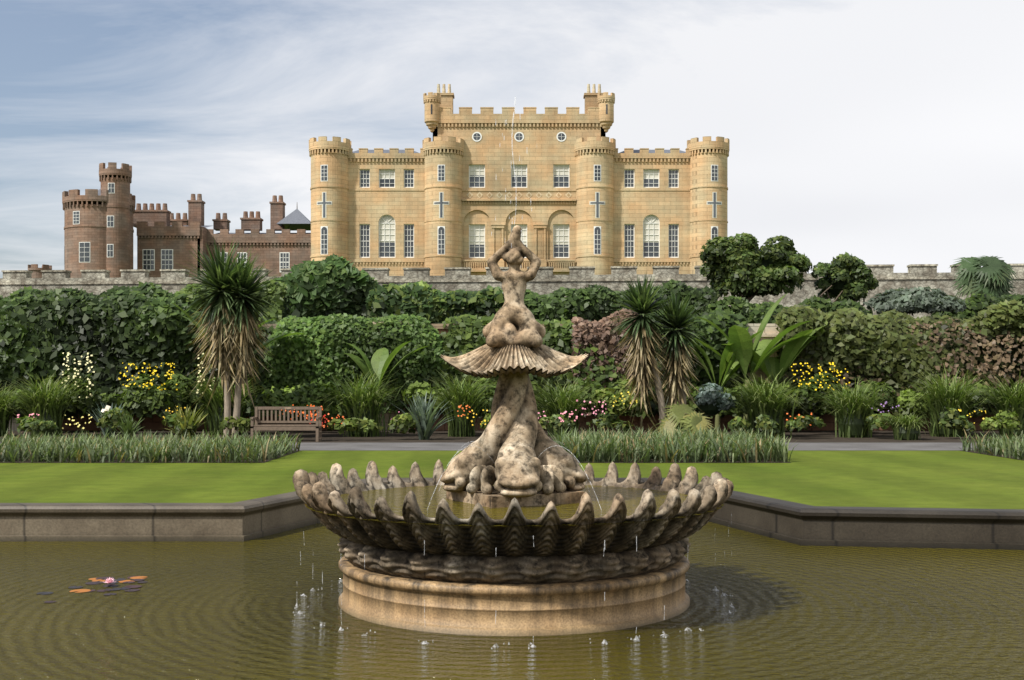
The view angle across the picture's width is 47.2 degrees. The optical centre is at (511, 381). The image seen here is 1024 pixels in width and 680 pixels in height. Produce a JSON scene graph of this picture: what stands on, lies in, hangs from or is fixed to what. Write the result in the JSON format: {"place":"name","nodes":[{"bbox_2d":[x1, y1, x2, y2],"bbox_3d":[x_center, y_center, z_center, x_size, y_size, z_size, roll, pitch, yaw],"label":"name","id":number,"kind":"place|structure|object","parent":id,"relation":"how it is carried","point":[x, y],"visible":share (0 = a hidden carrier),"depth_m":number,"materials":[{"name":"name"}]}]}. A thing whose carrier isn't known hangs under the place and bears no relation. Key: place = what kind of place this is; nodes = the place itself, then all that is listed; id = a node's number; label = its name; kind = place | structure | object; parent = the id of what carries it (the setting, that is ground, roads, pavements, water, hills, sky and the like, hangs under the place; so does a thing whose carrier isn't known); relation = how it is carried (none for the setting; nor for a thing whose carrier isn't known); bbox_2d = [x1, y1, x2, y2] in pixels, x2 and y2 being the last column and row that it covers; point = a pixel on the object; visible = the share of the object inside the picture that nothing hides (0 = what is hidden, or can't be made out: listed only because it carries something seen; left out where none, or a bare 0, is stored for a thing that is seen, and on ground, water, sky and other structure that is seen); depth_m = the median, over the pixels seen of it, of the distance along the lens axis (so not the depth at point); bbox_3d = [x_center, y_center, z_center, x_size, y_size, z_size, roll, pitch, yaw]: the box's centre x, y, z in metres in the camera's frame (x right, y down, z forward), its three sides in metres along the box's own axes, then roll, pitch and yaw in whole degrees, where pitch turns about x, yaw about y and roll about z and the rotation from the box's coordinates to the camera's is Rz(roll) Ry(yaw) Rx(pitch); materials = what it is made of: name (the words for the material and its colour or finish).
{"place":"outdoors","nodes":[
{"label":"outdoors","id":0,"kind":"place"},
{"bbox_2d":[28,162,310,277],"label":"wing","id":1,"kind":"structure","parent":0,"point":[158,229],"depth_m":126.97,"materials":[{"name":"brown stone"}]},
{"bbox_2d":[64,183,289,271],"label":"windows","id":2,"kind":"structure","parent":1,"relation":"attached to","point":[150,264],"depth_m":126.97,"materials":[{"name":"white glass"}]},
{"bbox_2d":[98,189,310,233],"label":"wing roofs","id":3,"kind":"structure","parent":1,"relation":"attached to","point":[295,220],"depth_m":132.60,"materials":[{"name":"grey stone"}]},
{"bbox_2d":[0,443,983,449],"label":"path","id":4,"kind":"structure","parent":0,"point":[463,446],"depth_m":28.74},
{"bbox_2d":[0,522,1023,679],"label":"pool water","id":5,"kind":"structure","parent":0,"point":[760,607],"depth_m":9.69,"materials":[{"name":"green liquid"}]},
{"bbox_2d":[36,576,147,602],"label":"lily pads","id":6,"kind":"object","parent":5,"relation":"on","point":[121,580],"visible":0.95,"depth_m":11.45,"materials":[{"name":"orange plant"}]},
{"bbox_2d":[104,577,115,583],"bbox_3d":[-3.920,1.940,11.430,0.140,0.060,0.133,0,0,0],"label":"lily flower","id":7,"kind":"object","parent":5,"relation":"on","point":[109,580],"visible":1,"depth_m":11.42,"materials":[{"name":"pink plant"}]},
{"bbox_2d":[292,459,733,556],"bbox_3d":[0.021,1.093,10.815,3.981,0.613,3.994,0,0,0],"label":"fountain bowl","id":8,"kind":"object","parent":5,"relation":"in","point":[513,537],"visible":0.81,"depth_m":9.34,"materials":[{"name":"grey stone"}]},
{"bbox_2d":[305,485,723,525],"bbox_3d":[0.020,1.100,10.810,3.800,0.001,3.800,0,0,0],"label":"fountain basin interior","id":9,"kind":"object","parent":8,"relation":"in","point":[429,498],"depth_m":10.56,"materials":[{"name":"beige stone"}]},
{"bbox_2d":[440,225,587,497],"bbox_3d":[0.020,-0.192,10.810,1.356,2.492,1.356,0,0,0],"label":"fountain sculpture","id":10,"kind":"object","parent":9,"relation":"in","point":[514,450],"visible":0.94,"depth_m":10.63,"materials":[{"name":"beige stone"}]},
{"bbox_2d":[441,344,587,378],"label":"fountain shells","id":11,"kind":"object","parent":10,"relation":"attached to","point":[487,361],"visible":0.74,"depth_m":10.57},
{"bbox_2d":[446,486,583,507],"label":"fountain plinth","id":12,"kind":"structure","parent":8,"relation":"in","point":[495,499],"depth_m":10.45,"materials":[{"name":"beige stone"}]},
{"bbox_2d":[339,556,689,635],"bbox_3d":[0.020,2.054,10.810,3.200,0.892,3.200,0,0,0],"label":"fountain base","id":13,"kind":"object","parent":5,"relation":"in","point":[530,609],"visible":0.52,"depth_m":9.40,"materials":[{"name":"beige stone"}]},
{"bbox_2d":[337,538,690,583],"bbox_3d":[0.020,1.492,10.810,3.230,0.245,3.213,0,0,0],"label":"fountain shell ring","id":14,"kind":"object","parent":13,"relation":"on","point":[512,570],"visible":0.46,"depth_m":9.41,"materials":[{"name":"stone"}]},
{"bbox_2d":[0,442,1023,508],"bbox_3d":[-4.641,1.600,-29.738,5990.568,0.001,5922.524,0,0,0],"label":"lawn","id":15,"kind":"structure","parent":0,"point":[912,478],"depth_m":19.73,"materials":[{"name":"green plant"}]},
{"bbox_2d":[0,232,1023,462],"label":"foliage","id":16,"kind":"object","parent":15,"relation":"on","point":[892,354],"visible":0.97,"depth_m":36.82,"materials":[{"name":"green plant"}]},
{"bbox_2d":[0,478,1023,549],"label":"pool kerb","id":17,"kind":"structure","parent":15,"relation":"on","point":[810,525],"depth_m":14.65,"materials":[{"name":"stone"}]},
{"bbox_2d":[8,322,1022,430],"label":"shrubs","id":18,"kind":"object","parent":15,"relation":"on","point":[154,422],"depth_m":38.00,"materials":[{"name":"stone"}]},
{"bbox_2d":[222,285,864,438],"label":"trunks","id":19,"kind":"object","parent":15,"relation":"on","point":[237,405],"visible":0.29,"depth_m":32.43,"materials":[{"name":"brown plant"}]},
{"bbox_2d":[0,431,1023,462],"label":"bed soil","id":20,"kind":"structure","parent":0,"point":[796,436],"depth_m":33.30,"materials":[{"name":"brown soil"}]},
{"bbox_2d":[250,407,321,441],"bbox_3d":[-6.010,1.140,31.270,1.790,0.920,0.600,0,0,0],"label":"bench","id":21,"kind":"object","parent":20,"relation":"on","point":[318,427],"visible":0.98,"depth_m":31.51,"materials":[{"name":"brown wood"}]},
{"bbox_2d":[17,352,985,428],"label":"flowers","id":22,"kind":"object","parent":20,"relation":"on","point":[107,407],"visible":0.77,"depth_m":34.24,"materials":[{"name":"yellow plant"}]},
{"bbox_2d":[0,0,1023,277],"label":"sky","id":23,"kind":"structure","parent":0,"point":[876,132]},
{"bbox_2d":[309,84,729,275],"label":"castle","id":24,"kind":"structure","parent":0,"point":[498,205],"depth_m":95.00,"materials":[{"name":"beige stone"}]},
{"bbox_2d":[321,132,717,257],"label":"windows","id":25,"kind":"structure","parent":24,"relation":"attached to","point":[479,235],"depth_m":95.15,"materials":[{"name":"white glass"}]},
{"bbox_2d":[317,166,721,244],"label":"castle blinds","id":26,"kind":"object","parent":24,"relation":"in","point":[558,229],"visible":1,"depth_m":95.22,"materials":[{"name":"white fabric"}]},
{"bbox_2d":[353,150,685,152],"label":"castle roofs","id":27,"kind":"structure","parent":24,"relation":"attached to","point":[403,151],"depth_m":97.31,"materials":[{"name":"beige stone"}]},
{"label":"castle terrace","id":28,"kind":"structure","parent":0,"visible":0},
{"bbox_2d":[0,264,1023,318],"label":"terrace parapet","id":29,"kind":"structure","parent":28,"relation":"on","point":[545,280],"depth_m":58.99,"materials":[{"name":"stone"}]}
]}

